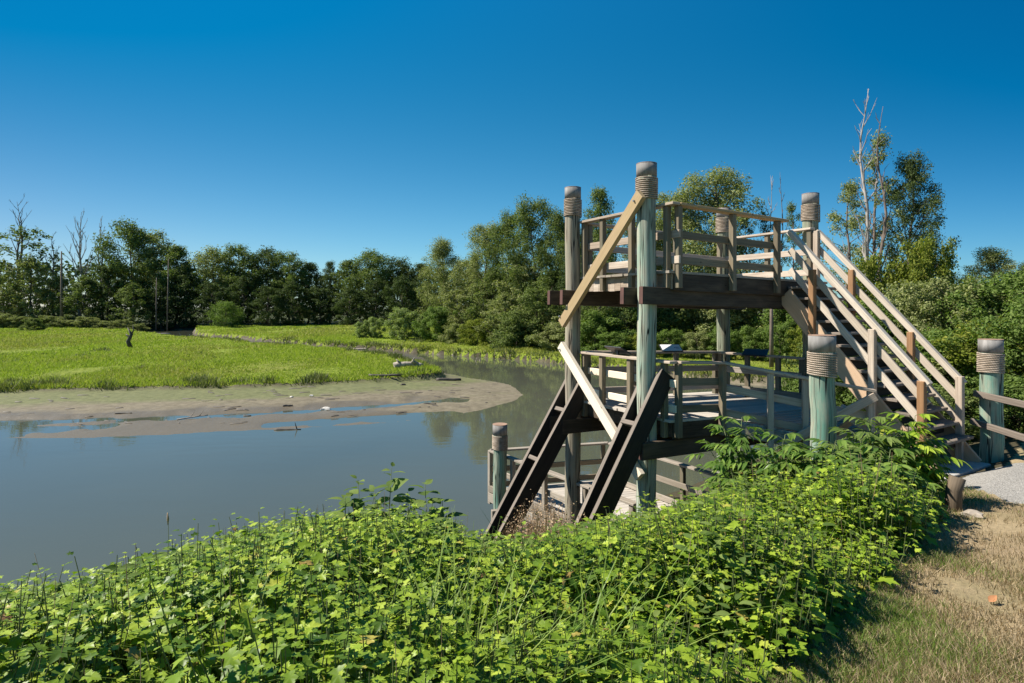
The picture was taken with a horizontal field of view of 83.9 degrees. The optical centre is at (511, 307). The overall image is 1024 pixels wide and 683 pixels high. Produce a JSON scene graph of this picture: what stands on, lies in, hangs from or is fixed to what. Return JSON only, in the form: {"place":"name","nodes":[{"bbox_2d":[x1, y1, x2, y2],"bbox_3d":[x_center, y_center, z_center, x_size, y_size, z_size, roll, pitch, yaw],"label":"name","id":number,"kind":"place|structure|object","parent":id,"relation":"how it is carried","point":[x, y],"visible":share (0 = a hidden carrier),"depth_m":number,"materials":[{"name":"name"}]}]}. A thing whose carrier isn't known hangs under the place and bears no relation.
{"place":"outdoors","nodes":[
{"label":"outdoors","id":0,"kind":"place"},
{"bbox_2d":[3,309,765,324],"bbox_3d":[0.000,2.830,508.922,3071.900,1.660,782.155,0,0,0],"label":"ground","id":1,"kind":"structure","parent":0,"point":[332,322],"depth_m":142.01,"materials":[{"name":"green plant"}]},
{"bbox_2d":[88,215,163,319],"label":"broadleaf tree","id":2,"kind":"object","parent":1,"relation":"on","point":[130,232],"visible":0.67,"depth_m":116.10,"materials":[{"name":"green plant"}]},
{"bbox_2d":[124,226,179,318],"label":"broadleaf tree","id":3,"kind":"object","parent":1,"relation":"on","point":[156,239],"visible":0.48,"depth_m":118.27,"materials":[{"name":"green plant"}]},
{"bbox_2d":[145,244,198,324],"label":"broadleaf tree","id":4,"kind":"object","parent":1,"relation":"on","point":[175,254],"visible":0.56,"depth_m":116.92,"materials":[{"name":"green plant"}]},
{"bbox_2d":[178,244,238,309],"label":"broadleaf tree","id":5,"kind":"object","parent":1,"relation":"on","point":[207,263],"visible":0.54,"depth_m":118.78,"materials":[{"name":"green plant"}]},
{"bbox_2d":[213,242,269,318],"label":"broadleaf tree","id":6,"kind":"object","parent":1,"relation":"on","point":[231,274],"visible":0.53,"depth_m":118.58,"materials":[{"name":"green plant"}]},
{"bbox_2d":[233,245,291,323],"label":"broadleaf tree","id":7,"kind":"object","parent":1,"relation":"on","point":[265,255],"visible":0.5,"depth_m":120.17,"materials":[{"name":"green plant"}]},
{"bbox_2d":[268,249,316,318],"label":"broadleaf tree","id":8,"kind":"object","parent":1,"relation":"on","point":[295,266],"visible":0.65,"depth_m":119.23,"materials":[{"name":"green plant"}]},
{"bbox_2d":[289,261,324,323],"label":"broadleaf tree","id":9,"kind":"object","parent":1,"relation":"on","point":[313,268],"visible":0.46,"depth_m":122.24,"materials":[{"name":"green plant"}]},
{"bbox_2d":[0,259,621,321],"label":"wood","id":10,"kind":"object","parent":1,"relation":"on","point":[69,275],"visible":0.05,"depth_m":129.01,"materials":[{"name":"green plant"}]},
{"bbox_2d":[330,260,364,317],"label":"broadleaf tree","id":11,"kind":"object","parent":1,"relation":"on","point":[346,266],"visible":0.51,"depth_m":119.93,"materials":[{"name":"green plant"}]},
{"bbox_2d":[340,248,398,315],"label":"broadleaf tree","id":12,"kind":"object","parent":1,"relation":"on","point":[371,268],"visible":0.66,"depth_m":118.53,"materials":[{"name":"green plant"}]},
{"bbox_2d":[377,255,416,316],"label":"broadleaf tree","id":13,"kind":"object","parent":1,"relation":"on","point":[398,262],"visible":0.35,"depth_m":122.75,"materials":[{"name":"green plant"}]},
{"bbox_2d":[0,330,779,591],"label":"water","id":14,"kind":"structure","parent":0,"point":[91,503],"depth_m":16.06,"materials":[{"name":"liquid"}]},
{"bbox_2d":[492,422,507,508],"bbox_3d":[-0.252,4.226,11.950,0.332,3.558,0.331,0,0,0],"label":"mooring pile","id":15,"kind":"object","parent":14,"relation":"in","point":[500,442],"visible":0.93,"depth_m":11.83,"materials":[{"name":"wood"}]},
{"bbox_2d":[0,325,786,437],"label":"mud flat","id":16,"kind":"structure","parent":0,"point":[142,401],"depth_m":26.84,"materials":[{"name":"soil"}]},
{"bbox_2d":[0,253,63,323],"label":"understorey tree","id":17,"kind":"object","parent":16,"relation":"on","point":[27,269],"visible":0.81,"depth_m":112.87,"materials":[{"name":"green plant"}]},
{"bbox_2d":[32,275,80,323],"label":"understorey tree","id":18,"kind":"object","parent":16,"relation":"on","point":[53,294],"visible":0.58,"depth_m":114.86,"materials":[{"name":"green plant"}]},
{"bbox_2d":[53,275,116,324],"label":"understorey tree","id":19,"kind":"object","parent":16,"relation":"on","point":[80,287],"visible":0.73,"depth_m":111.94,"materials":[{"name":"green plant"}]},
{"bbox_2d":[82,263,130,326],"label":"understorey tree","id":20,"kind":"object","parent":16,"relation":"on","point":[104,287],"visible":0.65,"depth_m":114.02,"materials":[{"name":"green plant"}]},
{"bbox_2d":[103,282,158,329],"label":"understorey tree","id":21,"kind":"object","parent":16,"relation":"on","point":[139,300],"visible":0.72,"depth_m":110.88,"materials":[{"name":"green plant"}]},
{"bbox_2d":[138,285,182,329],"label":"understorey tree","id":22,"kind":"object","parent":16,"relation":"on","point":[172,309],"visible":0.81,"depth_m":113.15,"materials":[{"name":"green plant"}]},
{"bbox_2d":[157,264,212,327],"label":"understorey tree","id":23,"kind":"object","parent":16,"relation":"on","point":[184,273],"visible":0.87,"depth_m":114.63,"materials":[{"name":"green plant"}]},
{"bbox_2d":[0,324,798,390],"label":"marsh ground","id":24,"kind":"structure","parent":0,"point":[88,370],"depth_m":46.36,"materials":[{"name":"green plant"}]},
{"bbox_2d":[0,216,63,323],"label":"half dead tree","id":25,"kind":"object","parent":24,"relation":"on","point":[22,234],"visible":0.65,"depth_m":116.30,"materials":[{"name":"green plant"}]},
{"bbox_2d":[190,280,232,324],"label":"understorey tree","id":26,"kind":"object","parent":24,"relation":"on","point":[212,289],"visible":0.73,"depth_m":112.33,"materials":[{"name":"green plant"}]},
{"bbox_2d":[206,300,244,326],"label":"bush","id":27,"kind":"object","parent":24,"relation":"on","point":[226,318],"visible":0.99,"depth_m":104.56,"materials":[{"name":"green plant"}]},
{"bbox_2d":[224,275,265,324],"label":"understorey tree","id":28,"kind":"object","parent":24,"relation":"on","point":[241,283],"visible":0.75,"depth_m":114.36,"materials":[{"name":"green plant"}]},
{"bbox_2d":[247,284,288,325],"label":"understorey tree","id":29,"kind":"object","parent":24,"relation":"on","point":[268,292],"visible":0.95,"depth_m":111.36,"materials":[{"name":"green plant"}]},
{"bbox_2d":[271,279,312,325],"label":"understorey tree","id":30,"kind":"object","parent":24,"relation":"on","point":[297,320],"visible":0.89,"depth_m":113.27,"materials":[{"name":"green plant"}]},
{"bbox_2d":[299,286,337,324],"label":"understorey tree","id":31,"kind":"object","parent":24,"relation":"on","point":[318,292],"visible":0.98,"depth_m":114.97,"materials":[{"name":"green plant"}]},
{"bbox_2d":[330,286,371,324],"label":"understorey tree","id":32,"kind":"object","parent":24,"relation":"on","point":[356,296],"visible":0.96,"depth_m":112.20,"materials":[{"name":"green plant"}]},
{"bbox_2d":[354,277,394,323],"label":"understorey tree","id":33,"kind":"object","parent":24,"relation":"on","point":[378,283],"visible":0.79,"depth_m":114.28,"materials":[{"name":"green plant"}]},
{"bbox_2d":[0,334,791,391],"bbox_3d":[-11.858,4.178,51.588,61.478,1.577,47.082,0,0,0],"label":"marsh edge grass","id":34,"kind":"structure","parent":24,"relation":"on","point":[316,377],"depth_m":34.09,"materials":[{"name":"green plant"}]},
{"bbox_2d":[382,306,418,339],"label":"willow bush","id":35,"kind":"object","parent":24,"relation":"on","point":[401,323],"visible":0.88,"depth_m":70.37,"materials":[{"name":"green plant"}]},
{"bbox_2d":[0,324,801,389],"bbox_3d":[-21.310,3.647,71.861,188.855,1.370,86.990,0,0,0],"label":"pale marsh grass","id":36,"kind":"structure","parent":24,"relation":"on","point":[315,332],"depth_m":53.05,"materials":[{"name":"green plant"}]},
{"bbox_2d":[379,273,422,324],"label":"understorey tree","id":37,"kind":"object","parent":24,"relation":"on","point":[400,289],"visible":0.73,"depth_m":111.22,"materials":[{"name":"green plant"}]},
{"bbox_2d":[411,304,457,340],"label":"bush","id":38,"kind":"object","parent":24,"relation":"on","point":[436,319],"visible":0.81,"depth_m":67.06,"materials":[{"name":"green plant"}]},
{"bbox_2d":[415,236,466,331],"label":"broadleaf tree","id":39,"kind":"object","parent":24,"relation":"on","point":[439,266],"visible":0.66,"depth_m":77.30,"materials":[{"name":"green plant"}]},
{"bbox_2d":[439,288,480,334],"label":"understorey tree","id":40,"kind":"object","parent":24,"relation":"on","point":[458,307],"visible":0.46,"depth_m":72.55,"materials":[{"name":"green plant"}]},
{"bbox_2d":[457,317,496,345],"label":"bush","id":41,"kind":"object","parent":24,"relation":"on","point":[471,340],"visible":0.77,"depth_m":61.37,"materials":[{"name":"green plant"}]},
{"bbox_2d":[448,218,513,319],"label":"broadleaf tree","id":42,"kind":"object","parent":24,"relation":"on","point":[484,241],"visible":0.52,"depth_m":71.06,"materials":[{"name":"green plant"}]},
{"bbox_2d":[458,270,512,339],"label":"understorey tree","id":43,"kind":"object","parent":24,"relation":"on","point":[471,299],"visible":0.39,"depth_m":68.26,"materials":[{"name":"green plant"}]},
{"bbox_2d":[472,291,533,344],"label":"understorey tree","id":44,"kind":"object","parent":24,"relation":"on","point":[502,302],"visible":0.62,"depth_m":59.75,"materials":[{"name":"green plant"}]},
{"bbox_2d":[478,208,537,323],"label":"broadleaf tree","id":45,"kind":"object","parent":24,"relation":"on","point":[503,230],"visible":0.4,"depth_m":68.25,"materials":[{"name":"green plant"}]},
{"bbox_2d":[486,310,547,348],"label":"bush","id":46,"kind":"object","parent":24,"relation":"on","point":[507,319],"visible":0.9,"depth_m":55.72,"materials":[{"name":"green plant"}]},
{"bbox_2d":[491,263,547,335],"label":"understorey tree","id":47,"kind":"object","parent":24,"relation":"on","point":[526,270],"visible":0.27,"depth_m":63.99,"materials":[{"name":"green plant"}]},
{"bbox_2d":[493,190,564,314],"bbox_3d":[2.822,-4.701,65.688,9.409,17.731,9.350,0,0,-37],"label":"broadleaf tree","id":48,"kind":"object","parent":24,"relation":"on","point":[526,230],"visible":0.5,"depth_m":64.94,"materials":[{"name":"green plant"}]},
{"bbox_2d":[508,284,561,346],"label":"understorey tree","id":49,"kind":"object","parent":24,"relation":"on","point":[535,308],"visible":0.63,"depth_m":56.30,"materials":[{"name":"green plant"}]},
{"bbox_2d":[524,266,564,342],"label":"understorey tree","id":50,"kind":"object","parent":24,"relation":"on","point":[555,282],"visible":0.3,"depth_m":61.53,"materials":[{"name":"green plant"}]},
{"bbox_2d":[529,320,586,349],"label":"bush","id":51,"kind":"object","parent":24,"relation":"on","point":[557,328],"visible":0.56,"depth_m":52.95,"materials":[{"name":"green plant"}]},
{"bbox_2d":[526,207,593,322],"bbox_3d":[5.189,-3.633,63.962,7.325,15.802,7.345,0,0,-1],"label":"broadleaf tree","id":52,"kind":"object","parent":24,"relation":"on","point":[557,218],"visible":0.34,"depth_m":63.28,"materials":[{"name":"green plant"}]},
{"bbox_2d":[560,308,631,350],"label":"bank shrub","id":53,"kind":"object","parent":24,"relation":"on","point":[590,325],"visible":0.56,"depth_m":50.06,"materials":[{"name":"green plant"}]},
{"bbox_2d":[580,183,636,344],"bbox_3d":[8.823,-3.614,52.092,6.402,15.732,5.889,0,0,41],"label":"young poplar","id":54,"kind":"object","parent":24,"relation":"on","point":[600,195],"visible":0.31,"depth_m":51.49,"materials":[{"name":"green plant"}]},
{"bbox_2d":[597,307,669,350],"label":"bank shrub","id":55,"kind":"object","parent":24,"relation":"on","point":[618,322],"visible":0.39,"depth_m":50.62,"materials":[{"name":"green plant"}]},
{"bbox_2d":[622,307,697,350],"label":"bank shrub","id":56,"kind":"object","parent":24,"relation":"on","point":[678,320],"visible":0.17,"depth_m":51.32,"materials":[{"name":"green plant"}]},
{"bbox_2d":[656,185,716,330],"bbox_3d":[15.554,-3.804,54.511,9.623,16.201,9.563,0,0,16],"label":"broadleaf tree","id":57,"kind":"object","parent":24,"relation":"on","point":[675,197],"visible":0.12,"depth_m":52.75,"materials":[{"name":"green plant"}]},
{"bbox_2d":[656,308,730,350],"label":"bank shrub","id":58,"kind":"object","parent":24,"relation":"on","point":[706,327],"visible":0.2,"depth_m":51.18,"materials":[{"name":"green plant"}]},
{"bbox_2d":[681,329,714,357],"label":"bank shrub","id":59,"kind":"object","parent":24,"relation":"on","point":[691,342],"visible":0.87,"depth_m":45.63,"materials":[{"name":"green plant"}]},
{"bbox_2d":[656,162,772,350],"bbox_3d":[18.032,-4.646,52.050,10.853,17.870,10.921,0,0,19],"label":"broadleaf tree","id":60,"kind":"object","parent":24,"relation":"on","point":[719,199],"visible":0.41,"depth_m":50.97,"materials":[{"name":"green plant"}]},
{"bbox_2d":[731,325,768,360],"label":"bank shrub","id":61,"kind":"object","parent":24,"relation":"on","point":[750,342],"visible":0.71,"depth_m":43.51,"materials":[{"name":"green plant"}]},
{"bbox_2d":[713,308,798,349],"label":"bank shrub","id":62,"kind":"object","parent":24,"relation":"on","point":[744,317],"visible":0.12,"depth_m":49.34,"materials":[{"name":"green plant"}]},
{"bbox_2d":[748,309,801,355],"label":"bank shrub","id":63,"kind":"object","parent":24,"relation":"on","point":[777,312],"visible":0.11,"depth_m":45.74,"materials":[{"name":"green plant"}]},
{"bbox_2d":[756,321,801,362],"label":"bank shrub","id":64,"kind":"object","parent":24,"relation":"on","point":[781,329],"visible":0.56,"depth_m":41.80,"materials":[{"name":"green plant"}]},
{"bbox_2d":[820,177,882,315],"bbox_3d":[24.647,-2.683,42.130,4.558,13.873,4.062,0,0,43],"label":"broadleaf tree","id":65,"kind":"object","parent":24,"relation":"on","point":[850,187],"visible":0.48,"depth_m":42.02,"materials":[{"name":"green plant"}]},
{"bbox_2d":[842,89,883,291],"bbox_3d":[24.485,-5.569,39.255,2.546,19.308,2.045,0,0,-20],"label":"dead tree","id":66,"kind":"object","parent":24,"relation":"on","point":[867,240],"visible":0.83,"depth_m":39.40,"materials":[{"name":"grey wood"}]},
{"bbox_2d":[856,108,890,291],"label":"dead tree","id":67,"kind":"object","parent":24,"relation":"on","point":[885,229],"visible":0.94,"depth_m":39.00,"materials":[{"name":"grey wood"}]},
{"bbox_2d":[842,128,907,299],"bbox_3d":[27.874,-4.641,43.892,4.626,17.874,5.190,0,0,37],"label":"broadleaf tree","id":68,"kind":"object","parent":24,"relation":"on","point":[882,143],"visible":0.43,"depth_m":43.52,"materials":[{"name":"green plant"}]},
{"bbox_2d":[859,148,961,299],"bbox_3d":[30.124,-3.810,43.124,5.783,16.148,6.049,0,0,-24],"label":"cottonwood","id":69,"kind":"object","parent":24,"relation":"on","point":[911,167],"visible":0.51,"depth_m":42.39,"materials":[{"name":"green plant"}]},
{"bbox_2d":[946,245,1021,284],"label":"broadleaf tree","id":70,"kind":"object","parent":24,"relation":"on","point":[991,256],"visible":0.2,"depth_m":41.64,"materials":[{"name":"green plant"}]},
{"bbox_2d":[0,0,1023,308],"label":"sky","id":71,"kind":"structure","parent":0,"point":[322,131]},
{"bbox_2d":[657,421,1023,671],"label":"river bank","id":72,"kind":"structure","parent":0,"point":[1012,445],"depth_m":10.33,"materials":[{"name":"soil"}]},
{"bbox_2d":[373,462,408,528],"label":"tall shoot","id":73,"kind":"object","parent":72,"relation":"on","point":[398,483],"visible":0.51,"depth_m":4.28,"materials":[{"name":"green plant"}]},
{"bbox_2d":[0,448,891,682],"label":"withered stalks","id":74,"kind":"object","parent":72,"relation":"on","point":[391,553],"visible":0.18,"depth_m":2.62,"materials":[{"name":"plant"}]},
{"bbox_2d":[51,481,897,682],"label":"tall grass","id":75,"kind":"structure","parent":72,"relation":"on","point":[601,597],"depth_m":2.38,"materials":[{"name":"green plant"}]},
{"bbox_2d":[0,448,955,682],"bbox_3d":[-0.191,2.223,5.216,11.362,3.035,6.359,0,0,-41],"label":"shrub thicket","id":76,"kind":"object","parent":72,"relation":"on","point":[234,658],"visible":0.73,"depth_m":2.64,"materials":[{"name":"green plant"}]},
{"bbox_2d":[501,498,582,548],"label":"weed stems","id":77,"kind":"object","parent":72,"relation":"on","point":[536,524],"visible":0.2,"depth_m":6.63,"materials":[{"name":"plant"}]},
{"bbox_2d":[498,489,587,542],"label":"weed seeds","id":78,"kind":"object","parent":72,"relation":"on","point":[539,513],"visible":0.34,"depth_m":6.52,"materials":[{"name":"plant"}]},
{"bbox_2d":[488,441,721,530],"bbox_3d":[1.649,4.575,11.378,3.236,2.850,4.494,0,0,-32],"label":"river dock","id":79,"kind":"object","parent":72,"relation":"on","point":[627,501],"visible":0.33,"depth_m":11.70,"materials":[{"name":"grey wood"}]},
{"bbox_2d":[686,416,774,504],"bbox_3d":[2.433,1.875,6.299,1.041,1.396,1.004,0,0,0],"label":"elder shrub","id":80,"kind":"object","parent":72,"relation":"on","point":[727,459],"visible":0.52,"depth_m":6.22,"materials":[{"name":"green plant"}]},
{"bbox_2d":[484,161,981,542],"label":"viewing tower","id":81,"kind":"structure","parent":72,"relation":"on","point":[647,421],"depth_m":9.09,"materials":[{"name":"wood"}]},
{"bbox_2d":[711,432,815,508],"bbox_3d":[2.694,1.840,5.943,1.241,1.117,0.862,0,0,0],"label":"elder shrub","id":82,"kind":"object","parent":72,"relation":"on","point":[782,453],"visible":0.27,"depth_m":5.84,"materials":[{"name":"green plant"}]},
{"bbox_2d":[762,438,867,496],"bbox_3d":[3.104,1.755,5.652,0.932,0.948,0.925,0,0,-33],"label":"elder shrub","id":83,"kind":"object","parent":72,"relation":"on","point":[808,466],"visible":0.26,"depth_m":5.52,"materials":[{"name":"green plant"}]},
{"bbox_2d":[807,334,837,459],"bbox_3d":[3.719,1.566,6.830,0.335,2.469,0.326,0,0,0],"label":"rope wrapped post","id":84,"kind":"object","parent":72,"relation":"on","point":[822,358],"visible":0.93,"depth_m":6.71,"materials":[{"name":"weathered wood"},{"name":"rope"}]},
{"bbox_2d":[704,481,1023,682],"bbox_3d":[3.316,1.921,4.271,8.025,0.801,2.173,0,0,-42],"label":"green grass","id":85,"kind":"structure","parent":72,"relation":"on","point":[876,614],"depth_m":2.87,"materials":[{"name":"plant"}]},
{"bbox_2d":[809,415,924,486],"bbox_3d":[3.615,1.636,5.821,1.010,1.083,0.898,0,0,-38],"label":"elder shrub","id":86,"kind":"object","parent":72,"relation":"on","point":[873,438],"visible":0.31,"depth_m":5.70,"materials":[{"name":"green plant"}]},
{"bbox_2d":[844,250,911,319],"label":"yellow green tree","id":87,"kind":"object","parent":72,"relation":"on","point":[866,266],"visible":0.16,"depth_m":25.78,"materials":[{"name":"green plant"}]},
{"bbox_2d":[837,443,947,520],"bbox_3d":[3.414,1.647,5.220,0.911,0.779,0.846,0,0,0],"label":"elder shrub","id":88,"kind":"object","parent":72,"relation":"on","point":[899,453],"visible":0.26,"depth_m":5.11,"materials":[{"name":"green plant"}]},
{"bbox_2d":[876,280,953,345],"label":"thicket shrub","id":89,"kind":"object","parent":72,"relation":"on","point":[891,293],"visible":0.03,"depth_m":19.76,"materials":[{"name":"green plant"}]},
{"bbox_2d":[867,412,970,500],"bbox_3d":[4.128,1.603,5.919,0.847,1.038,0.799,0,0,0],"label":"elder shrub","id":90,"kind":"object","parent":72,"relation":"on","point":[931,457],"visible":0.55,"depth_m":5.75,"materials":[{"name":"green plant"}]},
{"bbox_2d":[891,232,973,311],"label":"yellow green tree","id":91,"kind":"object","parent":72,"relation":"on","point":[919,263],"visible":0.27,"depth_m":24.63,"materials":[{"name":"green plant"}]},
{"bbox_2d":[892,275,1008,346],"bbox_3d":[13.836,1.123,18.117,3.575,4.360,3.130,0,0,-40],"label":"thicket shrub","id":92,"kind":"object","parent":72,"relation":"on","point":[941,288],"visible":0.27,"depth_m":18.10,"materials":[{"name":"green plant"}]},
{"bbox_2d":[887,325,1020,417],"bbox_3d":[10.643,1.835,14.127,3.690,2.830,3.542,0,0,-27],"label":"thicket shrub","id":93,"kind":"object","parent":72,"relation":"on","point":[940,350],"visible":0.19,"depth_m":13.58,"materials":[{"name":"green plant"}]},
{"bbox_2d":[897,386,1023,443],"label":"thicket shrub","id":94,"kind":"object","parent":72,"relation":"on","point":[969,399],"visible":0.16,"depth_m":11.43,"materials":[{"name":"green plant"}]},
{"bbox_2d":[915,318,1023,410],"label":"thicket shrub","id":95,"kind":"object","parent":72,"relation":"on","point":[952,350],"visible":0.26,"depth_m":13.07,"materials":[{"name":"green plant"}]},
{"bbox_2d":[922,272,1018,334],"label":"thicket shrub","id":96,"kind":"object","parent":72,"relation":"on","point":[947,316],"visible":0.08,"depth_m":17.75,"materials":[{"name":"green plant"}]},
{"bbox_2d":[942,373,1023,433],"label":"thicket shrub","id":97,"kind":"object","parent":72,"relation":"on","point":[1013,387],"visible":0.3,"depth_m":11.08,"materials":[{"name":"green plant"}]},
{"bbox_2d":[944,266,1023,341],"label":"thicket shrub","id":98,"kind":"object","parent":72,"relation":"on","point":[1014,283],"visible":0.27,"depth_m":16.88,"materials":[{"name":"green plant"}]},
{"bbox_2d":[957,298,1023,419],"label":"thicket shrub","id":99,"kind":"object","parent":72,"relation":"on","point":[1016,311],"visible":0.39,"depth_m":12.52,"materials":[{"name":"green plant"}]},
{"bbox_2d":[970,339,1023,463],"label":"rail fence","id":100,"kind":"object","parent":72,"relation":"on","point":[989,394],"visible":0.98,"depth_m":8.68,"materials":[{"name":"wood"}]},
{"bbox_2d":[686,443,1023,682],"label":"lawn","id":101,"kind":"structure","parent":0,"point":[983,594],"depth_m":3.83,"materials":[{"name":"beige plant"}]},
{"bbox_2d":[945,474,965,511],"bbox_3d":[4.313,1.907,5.550,0.182,0.542,0.143,0,0,0],"label":"bollard","id":102,"kind":"object","parent":101,"relation":"on","point":[955,485],"visible":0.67,"depth_m":5.50,"materials":[{"name":"brown wood"}]},
{"bbox_2d":[963,463,1023,503],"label":"path","id":103,"kind":"structure","parent":0,"point":[1006,483],"depth_m":6.90,"materials":[{"name":"grey gravel"}]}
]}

